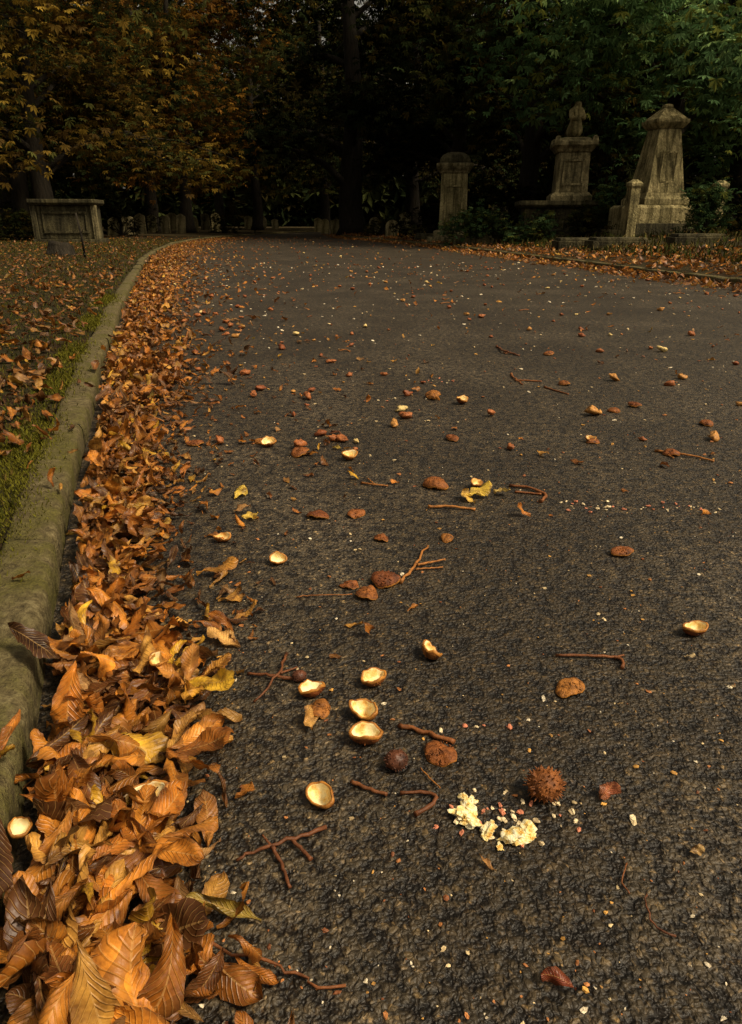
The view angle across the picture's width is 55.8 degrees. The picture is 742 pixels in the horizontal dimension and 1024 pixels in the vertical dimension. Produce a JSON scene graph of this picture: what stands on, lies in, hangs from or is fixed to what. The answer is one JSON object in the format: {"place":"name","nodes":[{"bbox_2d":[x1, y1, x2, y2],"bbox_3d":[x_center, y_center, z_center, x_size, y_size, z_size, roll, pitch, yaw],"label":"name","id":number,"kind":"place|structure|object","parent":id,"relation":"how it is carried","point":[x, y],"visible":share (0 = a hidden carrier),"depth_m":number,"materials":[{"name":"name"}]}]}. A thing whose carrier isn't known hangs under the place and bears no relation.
{"place":"outdoors","nodes":[
{"label":"outdoors","id":0,"kind":"place"},
{"bbox_2d":[0,226,367,548],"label":"verge","id":1,"kind":"structure","parent":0,"point":[173,234],"depth_m":6.32,"materials":[{"name":"plant"}]},
{"bbox_2d":[0,204,33,240],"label":"shrub","id":2,"kind":"object","parent":1,"relation":"on","point":[16,222],"visible":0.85,"depth_m":21.17,"materials":[{"name":"green plant"}]},
{"bbox_2d":[0,34,36,189],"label":"horse chestnut tree","id":3,"kind":"object","parent":1,"relation":"on","point":[3,146],"visible":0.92,"depth_m":19.06,"materials":[{"name":"orange plant"}]},
{"bbox_2d":[44,240,75,255],"bbox_3d":[-5.900,-5.009,13.295,0.727,0.294,0.682,0,23,0],"label":"boulder","id":4,"kind":"object","parent":1,"relation":"on","point":[60,248],"visible":0.74,"depth_m":13.12,"materials":[{"name":"grey stone"}]},
{"bbox_2d":[0,290,122,585],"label":"moss","id":5,"kind":"object","parent":1,"relation":"on","point":[93,323],"visible":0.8,"depth_m":2.15,"materials":[{"name":"green plant"}]},
{"bbox_2d":[26,199,109,242],"bbox_3d":[-8.750,-8.426,20.322,1.858,1.175,1.200,-3,23,-6],"label":"chest tomb","id":6,"kind":"object","parent":1,"relation":"on","point":[54,219],"visible":0.96,"depth_m":19.89,"materials":[{"name":"stone"}]},
{"bbox_2d":[0,2,144,230],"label":"horse chestnut tree","id":7,"kind":"object","parent":1,"relation":"on","point":[5,194],"visible":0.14,"depth_m":40.20,"materials":[{"name":"brown plant"}]},
{"bbox_2d":[0,0,157,234],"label":"horse chestnut tree","id":8,"kind":"object","parent":1,"relation":"on","point":[19,191],"visible":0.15,"depth_m":29.37,"materials":[{"name":"orange plant"}]},
{"bbox_2d":[107,217,119,235],"bbox_3d":[-10.206,-11.268,27.790,0.500,0.798,0.090,-11,31,-35],"label":"headstone","id":9,"kind":"object","parent":1,"relation":"on","point":[111,231],"visible":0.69,"depth_m":27.73,"materials":[{"name":"stone"}]},
{"bbox_2d":[6,0,253,230],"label":"horse chestnut tree","id":10,"kind":"object","parent":1,"relation":"on","point":[149,196],"visible":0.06,"depth_m":38.61,"materials":[{"name":"brown plant"}]},
{"bbox_2d":[100,201,163,235],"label":"shrub","id":11,"kind":"object","parent":1,"relation":"on","point":[114,215],"visible":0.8,"depth_m":27.67,"materials":[{"name":"green plant"}]},
{"bbox_2d":[0,0,275,201],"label":"horse chestnut tree","id":12,"kind":"object","parent":1,"relation":"on","point":[41,169],"visible":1,"depth_m":24.17,"materials":[{"name":"orange plant"}]},
{"bbox_2d":[134,213,146,233],"bbox_3d":[-10.971,-13.676,33.312,0.500,0.997,0.090,1,21,5],"label":"headstone","id":13,"kind":"object","parent":1,"relation":"on","point":[141,217],"visible":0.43,"depth_m":33.26,"materials":[{"name":"stone"}]},
{"bbox_2d":[160,215,170,232],"bbox_3d":[-10.333,-14.411,35.195,0.500,0.930,0.090,3,18,15],"label":"headstone","id":14,"kind":"object","parent":1,"relation":"on","point":[165,226],"visible":0.82,"depth_m":35.14,"materials":[{"name":"stone"}]},
{"bbox_2d":[17,0,318,232],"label":"horse chestnut tree","id":15,"kind":"object","parent":1,"relation":"on","point":[206,18],"visible":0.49,"depth_m":31.14,"materials":[{"name":"orange plant"}]},
{"bbox_2d":[176,214,185,232],"bbox_3d":[-9.289,-14.042,34.200,0.450,0.997,0.090,0,27,-10],"label":"headstone","id":16,"kind":"object","parent":1,"relation":"on","point":[180,224],"visible":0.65,"depth_m":34.16,"materials":[{"name":"stone"}]},
{"bbox_2d":[200,213,209,229],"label":"headstone","id":17,"kind":"object","parent":1,"relation":"on","point":[205,224],"visible":0.77,"depth_m":46.12,"materials":[{"name":"stone"}]},
{"bbox_2d":[130,0,311,228],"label":"horse chestnut tree","id":18,"kind":"object","parent":1,"relation":"on","point":[219,203],"visible":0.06,"depth_m":52.76,"materials":[{"name":"green plant"}]},
{"bbox_2d":[203,211,261,232],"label":"shrub","id":19,"kind":"object","parent":1,"relation":"on","point":[219,222],"visible":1,"depth_m":36.77,"materials":[{"name":"green plant"}]},
{"bbox_2d":[149,0,367,229],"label":"horse chestnut tree","id":20,"kind":"object","parent":1,"relation":"on","point":[257,220],"visible":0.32,"depth_m":43.14,"materials":[{"name":"brown plant"}]},
{"bbox_2d":[232,0,407,228],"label":"horse chestnut tree","id":21,"kind":"object","parent":1,"relation":"on","point":[324,191],"visible":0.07,"depth_m":50.94,"materials":[{"name":"green plant"}]},
{"bbox_2d":[0,241,687,549],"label":"ground","id":22,"kind":"structure","parent":0,"point":[177,241],"depth_m":5.13,"materials":[{"name":"soil"}]},
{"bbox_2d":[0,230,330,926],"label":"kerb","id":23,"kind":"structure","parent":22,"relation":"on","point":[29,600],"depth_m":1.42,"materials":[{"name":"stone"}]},
{"bbox_2d":[0,0,737,226],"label":"distant woodland","id":24,"kind":"object","parent":22,"relation":"on","point":[389,201],"visible":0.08,"depth_m":70.61,"materials":[{"name":"plant"}]},
{"bbox_2d":[0,231,741,1023],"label":"road","id":25,"kind":"structure","parent":0,"point":[528,913],"depth_m":1.31,"materials":[{"name":"asphalt"}]},
{"bbox_2d":[7,816,32,839],"bbox_3d":[-0.399,0.361,0.800,0.026,0.021,0.031,0,23,0],"label":"chestnut husk","id":26,"kind":"object","parent":25,"relation":"on","point":[19,827],"visible":0.99,"depth_m":0.80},
{"bbox_2d":[194,789,217,846],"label":"fallen leaf","id":27,"kind":"object","parent":25,"relation":"on","point":[209,805],"visible":0.77,"depth_m":0.88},
{"bbox_2d":[0,236,417,1023],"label":"fallen leaf drift","id":28,"kind":"object","parent":25,"relation":"on","point":[74,948],"visible":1,"depth_m":0.92,"materials":[{"name":"plant"}]},
{"bbox_2d":[128,779,168,803],"bbox_3d":[-0.268,0.341,0.846,0.045,0.022,0.033,0,23,0],"label":"chestnut husk","id":29,"kind":"object","parent":28,"relation":"on","point":[160,784],"visible":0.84,"depth_m":0.85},
{"bbox_2d":[148,650,166,667],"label":"chestnut husk","id":30,"kind":"object","parent":28,"relation":"on","point":[156,659],"visible":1,"depth_m":1.11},
{"bbox_2d":[196,556,238,575],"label":"fallen leaf","id":31,"kind":"object","parent":25,"relation":"on","point":[230,563],"visible":1,"depth_m":1.48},
{"bbox_2d":[213,532,230,541],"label":"chestnut husk","id":32,"kind":"object","parent":25,"relation":"on","point":[225,535],"visible":1,"depth_m":1.65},
{"bbox_2d":[207,626,240,647],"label":"fallen leaf","id":33,"kind":"object","parent":25,"relation":"on","point":[224,638],"visible":1,"depth_m":1.25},
{"bbox_2d":[235,781,254,798],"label":"fallen leaf","id":34,"kind":"object","parent":25,"relation":"on","point":[246,788],"visible":1,"depth_m":0.92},
{"bbox_2d":[260,436,276,446],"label":"chestnut husk","id":35,"kind":"object","parent":25,"relation":"on","point":[267,441],"visible":1,"depth_m":2.34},
{"bbox_2d":[247,652,297,702],"bbox_3d":[-0.165,0.269,1.158,0.117,0.014,0.080,-18,29,-37],"label":"twig","id":36,"kind":"object","parent":25,"relation":"on","point":[277,675],"visible":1,"depth_m":1.15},
{"bbox_2d":[269,551,286,564],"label":"chestnut husk","id":37,"kind":"object","parent":25,"relation":"on","point":[277,558],"visible":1,"depth_m":1.55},
{"bbox_2d":[213,942,345,989],"bbox_3d":[-0.111,0.455,0.705,0.178,0.014,0.014,6,23,14],"label":"twig","id":38,"kind":"object","parent":25,"relation":"on","point":[216,945],"visible":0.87,"depth_m":0.70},
{"bbox_2d":[235,825,326,888],"bbox_3d":[-0.104,0.400,0.844,0.080,0.011,0.094,12,25,26],"label":"twig","id":39,"kind":"object","parent":25,"relation":"on","point":[292,839],"visible":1,"depth_m":0.84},
{"bbox_2d":[292,669,306,682],"bbox_3d":[-0.118,0.269,1.150,0.026,0.023,0.027,0,23,0],"label":"chestnut","id":40,"kind":"object","parent":25,"relation":"on","point":[299,675],"visible":1,"depth_m":1.14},
{"bbox_2d":[291,447,308,457],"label":"chestnut husk","id":41,"kind":"object","parent":25,"relation":"on","point":[296,452],"visible":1,"depth_m":2.24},
{"bbox_2d":[298,679,324,697],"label":"chestnut husk","id":42,"kind":"object","parent":25,"relation":"on","point":[309,688],"visible":1,"depth_m":1.11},
{"bbox_2d":[303,704,320,729],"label":"fallen leaf","id":43,"kind":"object","parent":25,"relation":"on","point":[310,719],"visible":1,"depth_m":1.04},
{"bbox_2d":[306,509,328,518],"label":"chestnut husk","id":44,"kind":"object","parent":25,"relation":"on","point":[318,513],"visible":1,"depth_m":1.77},
{"bbox_2d":[305,781,334,808],"bbox_3d":[-0.066,0.369,0.905,0.040,0.026,0.040,0,23,0],"label":"chestnut husk","id":45,"kind":"object","parent":25,"relation":"on","point":[318,794],"visible":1,"depth_m":0.91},
{"bbox_2d":[311,698,330,718],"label":"chestnut husk","id":46,"kind":"object","parent":25,"relation":"on","point":[321,708],"visible":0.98,"depth_m":1.07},
{"bbox_2d":[339,580,358,589],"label":"chestnut husk","id":47,"kind":"object","parent":25,"relation":"on","point":[352,584],"visible":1,"depth_m":1.44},
{"bbox_2d":[341,449,357,459],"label":"chestnut husk","id":48,"kind":"object","parent":25,"relation":"on","point":[350,454],"visible":1,"depth_m":2.22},
{"bbox_2d":[347,509,364,518],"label":"chestnut husk","id":49,"kind":"object","parent":25,"relation":"on","point":[355,513],"visible":1,"depth_m":1.79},
{"bbox_2d":[348,698,377,720],"bbox_3d":[-0.012,0.303,1.062,0.045,0.028,0.041,0,23,0],"label":"chestnut husk","id":50,"kind":"object","parent":25,"relation":"on","point":[363,709],"visible":1,"depth_m":1.07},
{"bbox_2d":[348,721,382,745],"bbox_3d":[-0.007,0.323,1.014,0.051,0.027,0.037,0,23,0],"label":"chestnut husk","id":51,"kind":"object","parent":25,"relation":"on","point":[364,732],"visible":1,"depth_m":1.02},
{"bbox_2d":[355,585,377,599],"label":"chestnut husk","id":52,"kind":"object","parent":25,"relation":"on","point":[369,592],"visible":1,"depth_m":1.40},
{"bbox_2d":[350,779,387,795],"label":"chestnut leaf stalk","id":53,"kind":"object","parent":25,"relation":"on","point":[361,785],"visible":1,"depth_m":0.93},
{"bbox_2d":[361,667,386,686],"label":"chestnut husk","id":54,"kind":"object","parent":25,"relation":"on","point":[373,676],"visible":1,"depth_m":1.14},
{"bbox_2d":[370,570,400,588],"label":"chestnut husk","id":55,"kind":"object","parent":25,"relation":"on","point":[382,579],"visible":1,"depth_m":1.45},
{"bbox_2d":[41,237,738,707],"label":"scattered road leaves","id":56,"kind":"object","parent":25,"relation":"on","point":[323,461],"visible":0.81,"depth_m":2.96,"materials":[{"name":"brown plant"}]},
{"bbox_2d":[384,748,408,771],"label":"spiky chestnut husk","id":57,"kind":"object","parent":25,"relation":"on","point":[396,760],"visible":1,"depth_m":0.96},
{"bbox_2d":[400,790,437,817],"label":"twig","id":58,"kind":"object","parent":25,"relation":"on","point":[416,813],"visible":1,"depth_m":0.91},
{"bbox_2d":[399,545,445,583],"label":"twig","id":59,"kind":"object","parent":25,"relation":"on","point":[402,579],"visible":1,"depth_m":1.52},
{"bbox_2d":[397,723,455,744],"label":"twig","id":60,"kind":"object","parent":25,"relation":"on","point":[432,734],"visible":1,"depth_m":1.03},
{"bbox_2d":[422,639,441,659],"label":"chestnut husk","id":61,"kind":"object","parent":25,"relation":"on","point":[429,650],"visible":1,"depth_m":1.20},
{"bbox_2d":[423,476,448,489],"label":"chestnut husk","id":62,"kind":"object","parent":25,"relation":"on","point":[435,482],"visible":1,"depth_m":1.97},
{"bbox_2d":[424,740,456,767],"bbox_3d":[0.098,0.339,0.990,0.045,0.016,0.049,0,23,0],"label":"chestnut husk","id":63,"kind":"object","parent":25,"relation":"on","point":[439,754],"visible":1,"depth_m":0.98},
{"bbox_2d":[148,262,739,1023],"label":"litter fragments","id":64,"kind":"object","parent":25,"relation":"on","point":[536,820],"visible":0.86,"depth_m":1.01,"materials":[{"name":"plant"}]},
{"bbox_2d":[428,504,475,510],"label":"twig","id":65,"kind":"object","parent":25,"relation":"on","point":[442,506],"visible":1,"depth_m":1.84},
{"bbox_2d":[162,236,741,449],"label":"distant husk litter","id":66,"kind":"object","parent":25,"relation":"on","point":[713,435],"visible":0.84,"depth_m":3.51,"materials":[{"name":"plant"}]},
{"bbox_2d":[461,488,475,502],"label":"fallen leaf","id":67,"kind":"object","parent":25,"relation":"on","point":[465,492],"visible":1,"depth_m":1.90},
{"bbox_2d":[467,480,492,496],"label":"fallen leaf","id":68,"kind":"object","parent":67,"relation":"on","point":[484,489],"visible":0.99,"depth_m":1.91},
{"bbox_2d":[447,792,536,850],"bbox_3d":[0.149,0.386,0.874,0.114,0.018,0.064,14,26,31],"label":"broken conker","id":69,"kind":"object","parent":25,"relation":"on","point":[523,833],"visible":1,"depth_m":0.86,"materials":[{"name":"food"}]},
{"bbox_2d":[509,484,546,502],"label":"twig","id":70,"kind":"object","parent":25,"relation":"on","point":[540,492],"visible":1,"depth_m":1.94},
{"bbox_2d":[335,233,741,286],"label":"kerb","id":71,"kind":"structure","parent":25,"relation":"on","point":[734,280],"depth_m":11.04,"materials":[{"name":"stone"}]},
{"bbox_2d":[523,765,566,803],"bbox_3d":[0.227,0.355,0.913,0.057,0.048,0.052,0,23,0],"label":"spiky chestnut husk","id":72,"kind":"object","parent":25,"relation":"on","point":[547,784],"visible":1,"depth_m":0.90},
{"bbox_2d":[541,966,576,990],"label":"fallen leaf","id":73,"kind":"object","parent":25,"relation":"on","point":[556,975],"visible":1,"depth_m":0.69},
{"bbox_2d":[555,677,584,697],"bbox_3d":[0.322,0.282,1.127,0.053,0.017,0.049,0,23,0],"label":"chestnut husk","id":74,"kind":"object","parent":25,"relation":"on","point":[567,687],"visible":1,"depth_m":1.12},
{"bbox_2d":[555,654,624,669],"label":"twig","id":75,"kind":"object","parent":25,"relation":"on","point":[618,657],"visible":1,"depth_m":1.21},
{"bbox_2d":[599,781,621,799],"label":"fallen leaf","id":76,"kind":"object","parent":25,"relation":"on","point":[607,790],"visible":1,"depth_m":0.92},
{"bbox_2d":[610,545,633,555],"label":"chestnut husk","id":77,"kind":"object","parent":25,"relation":"on","point":[620,550],"visible":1,"depth_m":1.58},
{"bbox_2d":[644,893,675,937],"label":"twig","id":78,"kind":"object","parent":25,"relation":"on","point":[663,931],"visible":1,"depth_m":0.75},
{"bbox_2d":[682,620,708,635],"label":"chestnut husk","id":79,"kind":"object","parent":25,"relation":"on","point":[695,627],"visible":1,"depth_m":1.28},
{"bbox_2d":[70,0,695,189],"label":"sky","id":80,"kind":"structure","parent":0,"point":[355,2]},
{"bbox_2d":[346,226,741,277],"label":"verge","id":81,"kind":"structure","parent":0,"point":[687,268],"depth_m":11.98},
{"bbox_2d":[221,0,493,234],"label":"horse chestnut tree","id":82,"kind":"object","parent":81,"relation":"on","point":[355,108],"visible":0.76,"depth_m":31.79,"materials":[{"name":"green plant"}]},
{"bbox_2d":[0,225,741,455],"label":"verge leaf litter","id":83,"kind":"object","parent":81,"relation":"on","point":[19,376],"visible":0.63,"depth_m":8.69,"materials":[{"name":"plant"}]},
{"bbox_2d":[361,215,410,235],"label":"shrub","id":84,"kind":"object","parent":81,"relation":"on","point":[374,226],"visible":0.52,"depth_m":28.67,"materials":[{"name":"green plant"}]},
{"bbox_2d":[385,220,398,236],"bbox_3d":[0.838,-11.227,27.815,0.550,0.697,0.090,-4,25,-13],"label":"headstone","id":85,"kind":"object","parent":81,"relation":"on","point":[388,232],"visible":0.55,"depth_m":27.75,"materials":[{"name":"stone"}]},
{"bbox_2d":[282,1,538,225],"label":"horse chestnut tree","id":86,"kind":"object","parent":81,"relation":"on","point":[412,194],"visible":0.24,"depth_m":40.04,"materials":[{"name":"green plant"}]},
{"bbox_2d":[389,200,439,238],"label":"shrub","id":87,"kind":"object","parent":81,"relation":"on","point":[430,222],"visible":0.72,"depth_m":23.94,"materials":[{"name":"green plant"}]},
{"bbox_2d":[334,0,547,202],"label":"horse chestnut tree","id":88,"kind":"object","parent":81,"relation":"on","point":[430,195],"visible":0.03,"depth_m":47.43,"materials":[{"name":"green plant"}]},
{"bbox_2d":[427,152,473,241],"bbox_3d":[2.580,-9.832,21.903,1.560,2.550,1.560,2,23,4],"label":"pedestal monument","id":89,"kind":"object","parent":81,"relation":"on","point":[454,169],"visible":0.74,"depth_m":21.42,"materials":[{"name":"stone"}]},
{"bbox_2d":[453,238,494,245],"bbox_3d":[2.811,-7.375,19.135,1.100,0.220,0.600,5,23,11],"label":"base","id":90,"kind":"object","parent":81,"relation":"on","point":[474,241],"visible":0.46,"depth_m":18.85,"materials":[{"name":"stone"}]},
{"bbox_2d":[338,0,613,188],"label":"horse chestnut tree","id":91,"kind":"object","parent":81,"relation":"on","point":[420,153],"visible":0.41,"depth_m":28.64,"materials":[{"name":"green plant"}]},
{"bbox_2d":[437,202,519,245],"bbox_3d":[2.888,-7.774,19.002,2.330,1.193,1.533,13,26,29],"label":"shrub","id":92,"kind":"object","parent":81,"relation":"on","point":[471,226],"visible":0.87,"depth_m":18.83,"materials":[{"name":"green plant"}]},
{"bbox_2d":[476,180,542,229],"bbox_3d":[4.633,-9.557,22.071,3.675,1.665,2.017,0,23,0],"label":"shrub","id":93,"kind":"object","parent":81,"relation":"on","point":[522,196],"visible":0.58,"depth_m":21.77,"materials":[{"name":"green plant"}]},
{"bbox_2d":[495,208,558,244],"bbox_3d":[4.063,-7.353,18.026,1.604,0.967,2.594,19,29,38],"label":"shrub","id":94,"kind":"object","parent":81,"relation":"on","point":[530,232],"visible":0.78,"depth_m":17.82,"materials":[{"name":"green plant"}]},
{"bbox_2d":[354,0,712,220],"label":"horse chestnut tree","id":95,"kind":"object","parent":81,"relation":"on","point":[534,156],"visible":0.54,"depth_m":23.82,"materials":[{"name":"green plant"}]},
{"bbox_2d":[366,224,741,263],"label":"grass","id":96,"kind":"structure","parent":81,"relation":"on","point":[738,237],"depth_m":13.29,"materials":[{"name":"plant"}]},
{"bbox_2d":[515,101,608,238],"bbox_3d":[5.150,-8.750,18.021,2.640,3.176,1.600,3,23,6],"label":"statue monument","id":97,"kind":"object","parent":81,"relation":"on","point":[572,150],"visible":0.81,"depth_m":17.68,"materials":[{"name":"stone"}]},
{"bbox_2d":[552,240,583,250],"bbox_3d":[4.449,-5.799,15.242,0.900,0.200,0.600,0,23,0],"label":"base","id":98,"kind":"object","parent":81,"relation":"on","point":[556,244],"visible":0.34,"depth_m":14.96,"materials":[{"name":"stone"}]},
{"bbox_2d":[521,200,617,239],"bbox_3d":[5.083,-7.113,17.146,2.632,0.979,1.604,0,23,0],"label":"shrub","id":99,"kind":"object","parent":81,"relation":"on","point":[582,222],"visible":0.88,"depth_m":17.11,"materials":[{"name":"green plant"}]},
{"bbox_2d":[439,0,708,189],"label":"horse chestnut tree","id":100,"kind":"object","parent":81,"relation":"on","point":[627,166],"visible":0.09,"depth_m":33.31,"materials":[{"name":"green plant"}]},
{"bbox_2d":[426,0,741,169],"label":"horse chestnut tree","id":101,"kind":"object","parent":81,"relation":"on","point":[710,54],"visible":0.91,"depth_m":17.32,"materials":[{"name":"green plant"}]},
{"bbox_2d":[587,178,632,235],"bbox_3d":[6.059,-7.537,17.367,1.507,1.379,1.409,16,27,34],"label":"shrub","id":102,"kind":"object","parent":81,"relation":"on","point":[610,195],"visible":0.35,"depth_m":17.19,"materials":[{"name":"green plant"}]},
{"bbox_2d":[584,240,650,248],"bbox_3d":[5.122,-5.570,14.579,1.200,0.160,0.600,0,23,-1],"label":"base","id":103,"kind":"object","parent":81,"relation":"on","point":[592,243],"visible":0.46,"depth_m":14.29,"materials":[{"name":"stone"}]},
{"bbox_2d":[588,237,647,240],"bbox_3d":[5.122,-5.673,14.536,1.071,0.057,0.534,0,23,-1],"label":"kerb","id":104,"kind":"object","parent":103,"relation":"on","point":[618,238],"visible":0.99,"depth_m":14.30,"materials":[{"name":"stone"}]},
{"bbox_2d":[600,104,729,236],"bbox_3d":[6.690,-7.824,16.126,2.344,2.774,1.814,-4,23,-8],"label":"obelisk monument","id":105,"kind":"object","parent":81,"relation":"on","point":[651,201],"visible":0.8,"depth_m":15.85,"materials":[{"name":"stone"}]},
{"bbox_2d":[589,13,741,227],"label":"horse chestnut tree","id":106,"kind":"object","parent":81,"relation":"on","point":[712,131],"visible":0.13,"depth_m":21.58,"materials":[{"name":"green plant"}]},
{"bbox_2d":[635,0,736,184],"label":"horse chestnut tree","id":107,"kind":"object","parent":81,"relation":"on","point":[696,180],"visible":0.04,"depth_m":33.16,"materials":[{"name":"green plant"}]},
{"bbox_2d":[665,237,728,244],"bbox_3d":[6.290,-5.239,13.525,1.000,0.140,0.600,2,23,5],"label":"base","id":108,"kind":"object","parent":81,"relation":"on","point":[677,240],"visible":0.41,"depth_m":13.26,"materials":[{"name":"stone"}]},
{"bbox_2d":[670,233,725,236],"bbox_3d":[6.290,-5.332,13.486,0.892,0.057,0.534,2,23,5],"label":"kerb","id":109,"kind":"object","parent":108,"relation":"on","point":[695,235],"visible":0.98,"depth_m":13.26,"materials":[{"name":"stone"}]},
{"bbox_2d":[671,177,741,234],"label":"shrub","id":110,"kind":"object","parent":81,"relation":"on","point":[706,204],"visible":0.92,"depth_m":14.90,"materials":[{"name":"green plant"}]},
{"bbox_2d":[710,164,741,230],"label":"shrub","id":111,"kind":"object","parent":81,"relation":"on","point":[733,199],"visible":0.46,"depth_m":16.86,"materials":[{"name":"green plant"}]},
{"bbox_2d":[726,196,741,235],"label":"shrub","id":112,"kind":"object","parent":81,"relation":"on","point":[739,226],"visible":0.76,"depth_m":14.34,"materials":[{"name":"green plant"}]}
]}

